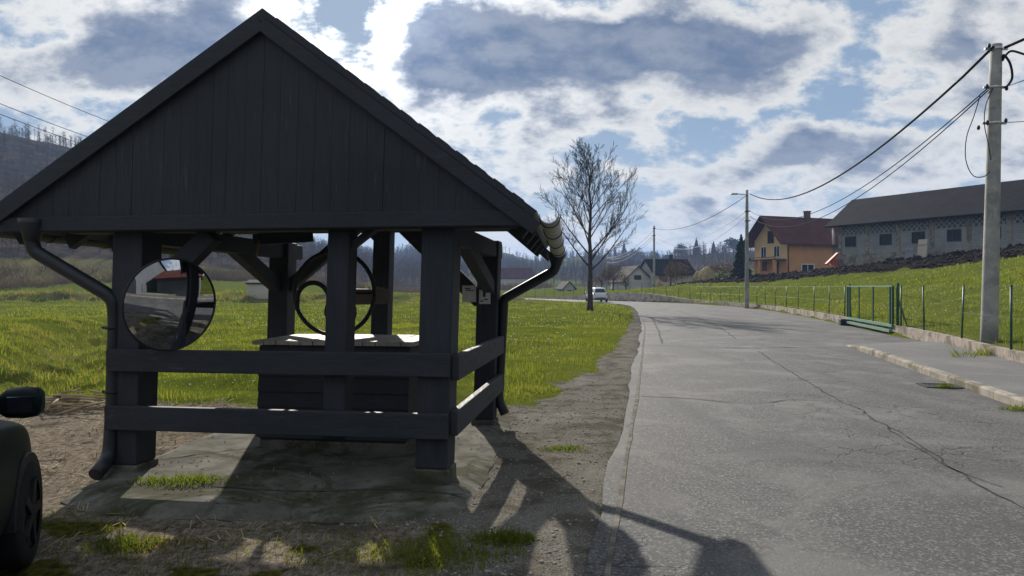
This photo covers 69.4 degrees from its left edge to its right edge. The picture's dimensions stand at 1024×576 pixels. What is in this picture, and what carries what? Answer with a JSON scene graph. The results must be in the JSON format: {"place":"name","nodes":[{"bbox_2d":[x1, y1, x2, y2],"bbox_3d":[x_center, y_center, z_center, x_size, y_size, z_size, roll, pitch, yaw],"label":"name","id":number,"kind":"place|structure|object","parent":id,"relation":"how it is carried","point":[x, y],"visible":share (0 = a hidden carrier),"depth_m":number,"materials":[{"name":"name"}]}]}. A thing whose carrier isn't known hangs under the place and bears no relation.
{"place":"outdoors","nodes":[
{"label":"outdoors","id":0,"kind":"place"},
{"bbox_2d":[38,507,483,575],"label":"verge grass","id":1,"kind":"structure","parent":0,"point":[126,557],"depth_m":4.51,"materials":[{"name":"green plant"}]},
{"bbox_2d":[360,286,385,288],"bbox_3d":[-1.517,0.000,8.123,0.136,0.042,0.433,0,0,21],"label":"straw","id":2,"kind":"object","parent":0,"point":[366,287],"visible":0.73,"depth_m":8.05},
{"bbox_2d":[0,132,1023,575],"bbox_3d":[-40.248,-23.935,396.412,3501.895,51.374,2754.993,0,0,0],"label":"ground","id":3,"kind":"structure","parent":0,"point":[52,430],"depth_m":9.48,"materials":[{"name":"green plant"}]},
{"bbox_2d":[0,386,44,569],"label":"parked car","id":4,"kind":"object","parent":3,"relation":"on","point":[21,498],"visible":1,"depth_m":4.03,"materials":[{"name":"paint"}]},
{"bbox_2d":[43,388,104,415],"bbox_3d":[-5.992,1.462,9.639,2.169,0.309,1.176,0,0,0],"label":"branch heap","id":5,"kind":"object","parent":3,"relation":"on","point":[55,401],"visible":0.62,"depth_m":9.53,"materials":[{"name":"wood"}]},
{"bbox_2d":[0,315,192,395],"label":"ditch grass","id":6,"kind":"structure","parent":3,"relation":"on","point":[60,355],"depth_m":19.12,"materials":[{"name":"green plant"}]},
{"bbox_2d":[80,528,167,553],"bbox_3d":[-2.414,1.557,4.592,0.560,0.084,0.374,0,0,0],"label":"weed tuft","id":7,"kind":"object","parent":3,"relation":"on","point":[120,539],"visible":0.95,"depth_m":4.57,"materials":[{"name":"green plant"}]},
{"bbox_2d":[114,533,201,553],"bbox_3d":[-2.208,1.578,4.628,0.548,0.057,0.354,0,0,0],"label":"weed tuft","id":8,"kind":"object","parent":3,"relation":"on","point":[177,540],"visible":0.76,"depth_m":4.62,"materials":[{"name":"green plant"}]},
{"bbox_2d":[0,288,461,303],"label":"bank grass","id":9,"kind":"structure","parent":3,"relation":"on","point":[216,293],"depth_m":74.62,"materials":[{"name":"green plant"}]},
{"bbox_2d":[19,397,444,555],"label":"straw litter","id":10,"kind":"object","parent":3,"relation":"on","point":[133,513],"visible":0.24,"depth_m":5.16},
{"bbox_2d":[245,280,267,298],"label":"shed","id":11,"kind":"structure","parent":3,"relation":"on","point":[257,289],"depth_m":76.07,"materials":[{"name":"grey tile"}]},
{"bbox_2d":[0,258,554,292],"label":"undergrowth","id":12,"kind":"object","parent":3,"relation":"on","point":[219,275],"visible":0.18,"depth_m":111.29,"materials":[{"name":"brown"}]},
{"bbox_2d":[0,8,565,484],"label":"well shelter","id":13,"kind":"object","parent":3,"relation":"on","point":[280,140],"visible":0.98,"depth_m":5.96,"materials":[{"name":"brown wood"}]},
{"bbox_2d":[121,258,215,350],"bbox_3d":[-2.885,0.135,5.980,0.755,0.760,0.593,0,0,0],"label":"traffic mirror","id":14,"kind":"object","parent":13,"relation":"attached to","point":[168,304],"visible":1,"depth_m":5.93,"materials":[{"name":"grey glass"}]},
{"bbox_2d":[256,240,259,256],"bbox_3d":[-2.577,-0.399,7.499,0.048,0.178,0.024,0,0,0],"label":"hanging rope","id":15,"kind":"object","parent":13,"relation":"hanging from","point":[258,247],"visible":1,"depth_m":7.49,"materials":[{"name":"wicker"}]},
{"bbox_2d":[462,285,475,301],"bbox_3d":[-0.483,0.065,8.316,0.158,0.187,0.013,0,0,9],"label":"paper notice","id":16,"kind":"object","parent":13,"relation":"attached to","point":[468,293],"visible":1,"depth_m":8.32,"materials":[{"name":"white paper"}]},
{"bbox_2d":[479,290,490,303],"bbox_3d":[-0.304,0.100,8.255,0.129,0.157,0.019,0,0,6],"label":"paper notice","id":17,"kind":"object","parent":13,"relation":"attached to","point":[484,298],"visible":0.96,"depth_m":8.26,"materials":[{"name":"white paper"}]},
{"bbox_2d":[60,419,510,524],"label":"concrete slab","id":18,"kind":"structure","parent":3,"relation":"on","point":[346,493],"depth_m":5.78,"materials":[{"name":"grey concrete"}]},
{"bbox_2d":[125,473,174,485],"bbox_3d":[-2.881,1.507,5.883,0.384,0.076,0.247,0,0,27],"label":"weed tuft","id":19,"kind":"object","parent":18,"relation":"on","point":[152,478],"visible":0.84,"depth_m":5.88,"materials":[{"name":"green plant"}]},
{"bbox_2d":[143,470,215,487],"bbox_3d":[-2.626,1.487,5.863,0.618,0.096,0.380,0,0,0],"label":"weed tuft","id":20,"kind":"object","parent":18,"relation":"on","point":[179,478],"visible":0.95,"depth_m":5.83,"materials":[{"name":"green plant"}]},
{"bbox_2d":[184,473,231,484],"bbox_3d":[-2.438,1.495,5.885,0.395,0.079,0.284,0,0,0],"label":"weed tuft","id":21,"kind":"object","parent":18,"relation":"on","point":[207,478],"visible":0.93,"depth_m":5.89,"materials":[{"name":"green plant"}]},
{"bbox_2d":[89,435,481,506],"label":"leaf litter","id":22,"kind":"object","parent":18,"relation":"on","point":[298,480],"visible":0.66,"depth_m":5.85,"materials":[{"name":"brown plant"}]},
{"bbox_2d":[252,250,418,452],"bbox_3d":[-1.598,0.566,7.665,1.594,2.081,1.433,0,0,9],"label":"draw well","id":23,"kind":"object","parent":18,"relation":"on","point":[370,393],"visible":0.58,"depth_m":7.07,"materials":[{"name":"wood"}]},
{"bbox_2d":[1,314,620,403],"bbox_3d":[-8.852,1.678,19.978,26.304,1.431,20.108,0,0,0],"label":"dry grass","id":24,"kind":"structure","parent":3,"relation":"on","point":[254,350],"depth_m":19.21,"materials":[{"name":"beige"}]},
{"bbox_2d":[0,314,628,404],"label":"grass","id":25,"kind":"structure","parent":3,"relation":"on","point":[574,340],"depth_m":19.98,"materials":[{"name":"green plant"}]},
{"bbox_2d":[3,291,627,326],"bbox_3d":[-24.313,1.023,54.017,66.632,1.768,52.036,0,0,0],"label":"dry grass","id":26,"kind":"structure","parent":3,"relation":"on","point":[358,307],"depth_m":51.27,"materials":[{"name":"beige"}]},
{"bbox_2d":[0,291,632,328],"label":"grass","id":27,"kind":"structure","parent":3,"relation":"on","point":[312,309],"depth_m":45.42,"materials":[{"name":"green plant"}]},
{"bbox_2d":[284,536,462,575],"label":"grass patch","id":28,"kind":"object","parent":3,"relation":"on","point":[345,551],"visible":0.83,"depth_m":4.33,"materials":[{"name":"green plant"}]},
{"bbox_2d":[0,117,754,287],"bbox_3d":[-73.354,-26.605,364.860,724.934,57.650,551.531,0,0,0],"label":"woods","id":29,"kind":"object","parent":3,"relation":"on","point":[412,267],"visible":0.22,"depth_m":263.75,"materials":[{"name":"brown"}]},
{"bbox_2d":[368,530,526,569],"bbox_3d":[-0.394,1.549,4.463,0.974,0.092,0.626,0,0,0],"label":"grass patch","id":30,"kind":"object","parent":3,"relation":"on","point":[436,554],"visible":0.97,"depth_m":4.42,"materials":[{"name":"green plant"}]},
{"bbox_2d":[311,360,632,575],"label":"gravel","id":31,"kind":"structure","parent":3,"relation":"on","point":[502,566],"depth_m":5.79,"materials":[{"name":"grey gravel"}]},
{"bbox_2d":[472,524,539,546],"bbox_3d":[-0.036,1.543,4.653,0.391,0.101,0.348,0,0,40],"label":"weed tuft","id":32,"kind":"object","parent":3,"relation":"on","point":[505,536],"visible":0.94,"depth_m":4.63,"materials":[{"name":"green plant"}]},
{"bbox_2d":[501,268,534,286],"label":"house","id":33,"kind":"structure","parent":3,"relation":"on","point":[515,275],"depth_m":206.76,"materials":[{"name":"grey tile"}]},
{"bbox_2d":[505,383,561,393],"bbox_3d":[0.299,1.507,11.268,0.967,0.121,0.630,0,0,0],"label":"grass patch","id":34,"kind":"object","parent":3,"relation":"on","point":[534,389],"visible":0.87,"depth_m":11.23,"materials":[{"name":"green plant"}]},
{"bbox_2d":[72,271,1019,384],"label":"daisies","id":35,"kind":"object","parent":3,"relation":"on","point":[597,323],"visible":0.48,"depth_m":29.13,"materials":[{"name":"white plant"}]},
{"bbox_2d":[539,443,591,452],"bbox_3d":[0.534,1.562,7.278,0.559,0.071,0.369,0,0,0],"label":"weed tuft","id":36,"kind":"object","parent":3,"relation":"on","point":[566,447],"visible":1,"depth_m":7.27,"materials":[{"name":"green plant"}]},
{"bbox_2d":[555,281,576,291],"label":"house","id":37,"kind":"structure","parent":3,"relation":"on","point":[568,285],"depth_m":124.93,"materials":[{"name":"white tile"}]},
{"bbox_2d":[532,137,647,310],"bbox_3d":[5.059,-4.011,48.178,7.544,11.465,6.631,0,0,0],"label":"bare tree","id":38,"kind":"object","parent":3,"relation":"on","point":[614,224],"visible":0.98,"depth_m":47.83,"materials":[{"name":"grey plant"}]},
{"bbox_2d":[585,264,621,286],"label":"bare shrub","id":39,"kind":"object","parent":3,"relation":"on","point":[608,275],"visible":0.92,"depth_m":117.51,"materials":[{"name":"brown plant"}]},
{"bbox_2d":[605,263,626,289],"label":"bare shrub","id":40,"kind":"object","parent":3,"relation":"on","point":[616,277],"visible":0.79,"depth_m":118.60,"materials":[{"name":"brown plant"}]},
{"bbox_2d":[619,274,629,289],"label":"bare shrub","id":41,"kind":"object","parent":3,"relation":"on","point":[625,284],"visible":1,"depth_m":105.91,"materials":[{"name":"brown plant"}]},
{"bbox_2d":[621,243,627,257],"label":"conifer tree","id":42,"kind":"object","parent":3,"relation":"on","point":[623,250],"visible":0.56,"depth_m":485.44,"materials":[{"name":"grey plant"}]},
{"bbox_2d":[607,265,650,289],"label":"house","id":43,"kind":"structure","parent":3,"relation":"on","point":[637,274],"depth_m":121.81,"materials":[{"name":"white paint"}]},
{"bbox_2d":[634,275,640,279],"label":"window","id":44,"kind":"structure","parent":43,"relation":"in","point":[636,277],"depth_m":121.66,"materials":[{"name":"black glass"}]},
{"bbox_2d":[628,247,643,257],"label":"tree","id":45,"kind":"object","parent":3,"relation":"on","point":[633,253],"visible":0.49,"depth_m":469.74,"materials":[{"name":"grey plant"}]},
{"bbox_2d":[652,226,655,286],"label":"utility pole","id":46,"kind":"object","parent":3,"relation":"on","point":[653,235],"visible":0.89,"depth_m":96.88,"materials":[{"name":"concrete"}]},
{"bbox_2d":[655,197,743,229],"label":"overhead cable","id":47,"kind":"object","parent":46,"relation":"attached to","point":[705,219],"visible":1,"depth_m":66.94,"materials":[{"name":"black rubber"}]},
{"bbox_2d":[656,218,743,248],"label":"overhead cable","id":48,"kind":"object","parent":46,"relation":"attached to","point":[706,243],"visible":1,"depth_m":65.92,"materials":[{"name":"black rubber"}]},
{"bbox_2d":[655,276,663,287],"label":"haystack","id":49,"kind":"object","parent":3,"relation":"on","point":[658,284],"visible":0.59,"depth_m":97.74,"materials":[{"name":"plant"}]},
{"bbox_2d":[640,255,695,287],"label":"house","id":50,"kind":"structure","parent":3,"relation":"on","point":[646,266],"depth_m":121.68,"materials":[{"name":"grey paint"}]},
{"bbox_2d":[660,276,666,281],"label":"window","id":51,"kind":"structure","parent":50,"relation":"in","point":[662,279],"depth_m":120.21,"materials":[{"name":"black plastic"}]},
{"bbox_2d":[504,281,844,316],"bbox_3d":[9.691,0.338,76.224,10.993,2.221,89.729,0,0,-13],"label":"fence","id":52,"kind":"object","parent":3,"relation":"on","point":[756,295],"visible":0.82,"depth_m":45.00,"materials":[{"name":"grey metal"}]},
{"bbox_2d":[660,258,693,285],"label":"bare shrub","id":53,"kind":"object","parent":3,"relation":"on","point":[670,276],"visible":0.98,"depth_m":99.28,"materials":[{"name":"brown plant"}]},
{"bbox_2d":[673,243,685,254],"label":"tree","id":54,"kind":"object","parent":3,"relation":"on","point":[678,250],"visible":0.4,"depth_m":370.34,"materials":[{"name":"grey plant"}]},
{"bbox_2d":[692,267,699,280],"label":"haystack","id":55,"kind":"object","parent":3,"relation":"on","point":[695,276],"visible":0.35,"depth_m":97.61,"materials":[{"name":"plant"}]},
{"bbox_2d":[693,237,699,254],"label":"conifer tree","id":56,"kind":"object","parent":3,"relation":"on","point":[696,242],"visible":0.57,"depth_m":361.78,"materials":[{"name":"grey plant"}]},
{"bbox_2d":[698,262,716,280],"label":"haystack","id":57,"kind":"object","parent":3,"relation":"on","point":[706,273],"visible":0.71,"depth_m":95.31,"materials":[{"name":"plant"}]},
{"bbox_2d":[695,259,733,278],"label":"bare shrub","id":58,"kind":"object","parent":3,"relation":"on","point":[722,270],"visible":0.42,"depth_m":99.39,"materials":[{"name":"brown plant"}]},
{"bbox_2d":[724,237,738,250],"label":"tree","id":59,"kind":"object","parent":3,"relation":"on","point":[732,241],"visible":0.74,"depth_m":340.08,"materials":[{"name":"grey plant"}]},
{"bbox_2d":[731,190,750,307],"bbox_3d":[16.650,-2.546,53.951,1.387,9.215,0.410,0,0,0],"label":"street lamp","id":60,"kind":"object","parent":3,"relation":"on","point":[747,220],"visible":0.97,"depth_m":53.89,"materials":[{"name":"metal"}]},
{"bbox_2d":[730,234,752,276],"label":"conifer tree","id":61,"kind":"object","parent":3,"relation":"on","point":[738,263],"visible":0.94,"depth_m":87.58,"materials":[{"name":"green plant"}]},
{"bbox_2d":[521,293,1023,362],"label":"retaining wall","id":62,"kind":"structure","parent":3,"relation":"on","point":[965,343],"depth_m":25.36,"materials":[{"name":"concrete"}]},
{"bbox_2d":[900,285,1023,349],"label":"fence","id":63,"kind":"object","parent":62,"relation":"on","point":[1011,301],"visible":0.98,"depth_m":18.00,"materials":[{"name":"green metal"}]},
{"bbox_2d":[744,211,837,274],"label":"house","id":64,"kind":"structure","parent":3,"relation":"on","point":[782,247],"depth_m":94.07,"materials":[{"name":"paint"}]},
{"bbox_2d":[761,246,766,256],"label":"window","id":65,"kind":"structure","parent":64,"relation":"in","point":[763,249],"depth_m":95.75,"materials":[{"name":"white paint"}]},
{"bbox_2d":[767,231,773,243],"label":"window","id":66,"kind":"structure","parent":64,"relation":"in","point":[770,237],"depth_m":94.68,"materials":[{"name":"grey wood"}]},
{"bbox_2d":[762,260,778,273],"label":"porch door","id":67,"kind":"structure","parent":64,"relation":"in","point":[764,264],"depth_m":95.39,"materials":[{"name":"brown wood"}]},
{"bbox_2d":[774,245,779,256],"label":"window","id":68,"kind":"structure","parent":64,"relation":"in","point":[776,248],"depth_m":93.55,"materials":[{"name":"white paint"}]},
{"bbox_2d":[801,264,813,270],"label":"window","id":69,"kind":"structure","parent":64,"relation":"in","point":[804,267],"depth_m":93.14,"materials":[{"name":"glass"}]},
{"bbox_2d":[607,255,1022,309],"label":"grass","id":70,"kind":"structure","parent":3,"relation":"on","point":[853,283],"depth_m":56.48,"materials":[{"name":"green plant"}]},
{"bbox_2d":[825,253,838,267],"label":"conveyor","id":71,"kind":"object","parent":3,"relation":"on","point":[832,260],"visible":0.88,"depth_m":74.25,"materials":[{"name":"red paint"}]},
{"bbox_2d":[665,243,1023,286],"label":"soil clods","id":72,"kind":"object","parent":3,"relation":"on","point":[896,262],"visible":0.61,"depth_m":65.20,"materials":[{"name":"brown soil"}]},
{"bbox_2d":[904,247,914,258],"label":"dark hatch","id":73,"kind":"object","parent":3,"relation":"on","point":[909,251],"visible":0.86,"depth_m":66.35,"materials":[{"name":"grey metal"}]},
{"bbox_2d":[804,265,1023,348],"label":"grass","id":74,"kind":"structure","parent":3,"relation":"on","point":[970,286],"depth_m":31.90,"materials":[{"name":"green plant"}]},
{"bbox_2d":[917,239,927,257],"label":"leaning board","id":75,"kind":"object","parent":3,"relation":"on","point":[922,247],"visible":0.88,"depth_m":65.50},
{"bbox_2d":[825,179,1023,267],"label":"barn","id":76,"kind":"structure","parent":3,"relation":"on","point":[884,228],"depth_m":67.57,"materials":[{"name":"grey concrete"}]},
{"bbox_2d":[845,236,855,246],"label":"window","id":77,"kind":"structure","parent":76,"relation":"in","point":[850,241],"depth_m":73.68,"materials":[{"name":"blue glass"}]},
{"bbox_2d":[879,234,891,244],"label":"window","id":78,"kind":"structure","parent":76,"relation":"in","point":[884,239],"depth_m":70.29,"materials":[{"name":"blue glass"}]},
{"bbox_2d":[912,231,924,242],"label":"window","id":79,"kind":"structure","parent":76,"relation":"in","point":[916,236],"depth_m":67.48,"materials":[{"name":"blue glass"}]},
{"bbox_2d":[947,229,960,240],"bbox_3d":[38.554,-4.610,64.491,0.076,1.030,1.230,0,0,-28],"label":"window","id":80,"kind":"structure","parent":76,"relation":"in","point":[952,234],"depth_m":64.47,"materials":[{"name":"blue glass"}]},
{"bbox_2d":[945,345,978,356],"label":"weed tuft","id":81,"kind":"object","parent":3,"relation":"on","point":[954,355],"visible":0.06,"depth_m":15.39,"materials":[{"name":"green plant"}]},
{"bbox_2d":[977,43,1007,343],"bbox_3d":[11.001,-1.947,16.997,0.748,7.297,0.380,0,0,0],"label":"utility pole","id":82,"kind":"object","parent":3,"relation":"on","point":[991,252],"visible":0.96,"depth_m":16.87,"materials":[{"name":"concrete"}]},
{"bbox_2d":[750,90,988,226],"bbox_3d":[14.105,-4.144,35.343,0.028,2.105,37.463,0,0,10],"label":"overhead cable","id":83,"kind":"object","parent":82,"relation":"attached to","point":[897,168],"visible":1,"depth_m":22.05,"materials":[{"name":"black rubber"}]},
{"bbox_2d":[750,87,989,219],"bbox_3d":[14.116,-4.507,35.343,0.028,2.125,37.459,0,0,10],"label":"overhead cable","id":84,"kind":"object","parent":82,"relation":"attached to","point":[897,162],"visible":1,"depth_m":22.46,"materials":[{"name":"black rubber"}]},
{"bbox_2d":[750,46,994,199],"bbox_3d":[14.129,-5.660,35.335,0.119,2.365,37.472,0,0,10],"label":"overhead cable","id":85,"kind":"object","parent":82,"relation":"attached to","point":[940,96],"visible":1,"depth_m":21.98,"materials":[{"name":"black rubber"}]},
{"bbox_2d":[965,96,989,177],"bbox_3d":[10.594,-3.437,16.807,0.612,1.860,0.054,0,0,-6],"label":"overhead cable","id":86,"kind":"object","parent":82,"relation":"attached to","point":[965,144],"visible":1,"depth_m":16.79,"materials":[{"name":"black rubber"}]},
{"bbox_2d":[984,88,992,159],"bbox_3d":[10.858,-3.742,16.833,0.254,1.649,0.032,0,0,-13],"label":"overhead cable","id":87,"kind":"object","parent":82,"relation":"attached to","point":[984,123],"visible":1,"depth_m":16.81,"materials":[{"name":"black rubber"}]},
{"bbox_2d":[1001,50,1023,88],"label":"overhead cable","id":88,"kind":"object","parent":82,"relation":"attached to","point":[1004,56],"visible":1,"depth_m":16.82,"materials":[{"name":"black rubber"}]},
{"bbox_2d":[1004,38,1023,48],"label":"overhead cable","id":89,"kind":"object","parent":82,"relation":"attached to","point":[1014,43],"visible":1,"depth_m":16.59,"materials":[{"name":"black rubber"}]},
{"bbox_2d":[0,0,1023,260],"label":"sky","id":90,"kind":"structure","parent":0,"point":[709,101],"materials":[{"name":"white"}]},
{"bbox_2d":[524,298,1023,575],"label":"road","id":91,"kind":"structure","parent":0,"point":[755,442],"depth_m":6.68,"materials":[{"name":"grey asphalt"}]},
{"bbox_2d":[585,287,607,301],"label":"parked car","id":92,"kind":"object","parent":91,"relation":"on","point":[600,293],"visible":0.72,"depth_m":76.21,"materials":[{"name":"white paint"}]},
{"bbox_2d":[838,283,907,331],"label":"sliding gate","id":93,"kind":"structure","parent":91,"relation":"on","point":[844,322],"depth_m":26.46,"materials":[{"name":"metal"}]},
{"bbox_2d":[846,345,1023,408],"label":"kerb","id":94,"kind":"structure","parent":91,"relation":"on","point":[1000,395],"depth_m":12.10,"materials":[{"name":"concrete"}]},
{"bbox_2d":[916,383,963,388],"bbox_3d":[6.808,1.558,11.773,0.540,0.020,0.540,0,0,11],"label":"drain grate","id":95,"kind":"object","parent":91,"relation":"on","point":[928,385],"visible":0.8,"depth_m":11.75,"materials":[{"name":"metal"}]},
{"bbox_2d":[933,380,957,388],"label":"weed tuft","id":96,"kind":"object","parent":91,"relation":"on","point":[945,386],"visible":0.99,"depth_m":11.52,"materials":[{"name":"green plant"}]},
{"bbox_2d":[999,401,1023,410],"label":"weed tuft","id":97,"kind":"object","parent":91,"relation":"on","point":[1013,408],"visible":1,"depth_m":9.48,"materials":[{"name":"green plant"}]},
{"bbox_2d":[808,309,1019,348],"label":"dry grass","id":98,"kind":"structure","parent":0,"point":[895,323],"depth_m":22.50,"materials":[{"name":"green plant"}]},
{"bbox_2d":[849,341,1023,396],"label":"pavement","id":99,"kind":"structure","parent":0,"point":[1007,375],"depth_m":14.19,"materials":[{"name":"concrete"}]},
{"bbox_2d":[953,343,1001,355],"bbox_3d":[10.153,1.354,15.830,1.550,0.488,0.997,0,0,0],"label":"weed tuft","id":100,"kind":"object","parent":99,"relation":"on","point":[982,353],"visible":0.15,"depth_m":15.74,"materials":[{"name":"green plant"}]},
{"bbox_3d":[-27.000,-5.064,30.991,2.000,13.779,0.340,0,0,0],"label":"line pole","id":101,"kind":"object","parent":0,"visible":0},
{"bbox_2d":[0,114,77,142],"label":"overhead cable","id":102,"kind":"object","parent":101,"relation":"attached to","point":[37,128],"visible":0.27,"depth_m":40.75,"materials":[{"name":"black rubber"}]},
{"bbox_2d":[0,75,106,120],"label":"overhead cable","id":103,"kind":"object","parent":101,"relation":"attached to","point":[52,98],"visible":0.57,"depth_m":45.23,"materials":[{"name":"black rubber"}]},
{"bbox_3d":[-27.600,-5.046,59.991,2.000,14.115,0.340,0,0,0],"label":"line pole","id":104,"kind":"object","parent":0,"visible":0},
{"bbox_2d":[0,103,87,136],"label":"overhead cable","id":105,"kind":"object","parent":104,"relation":"attached to","point":[42,120],"visible":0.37,"depth_m":42.79,"materials":[{"name":"black rubber"}]}
]}

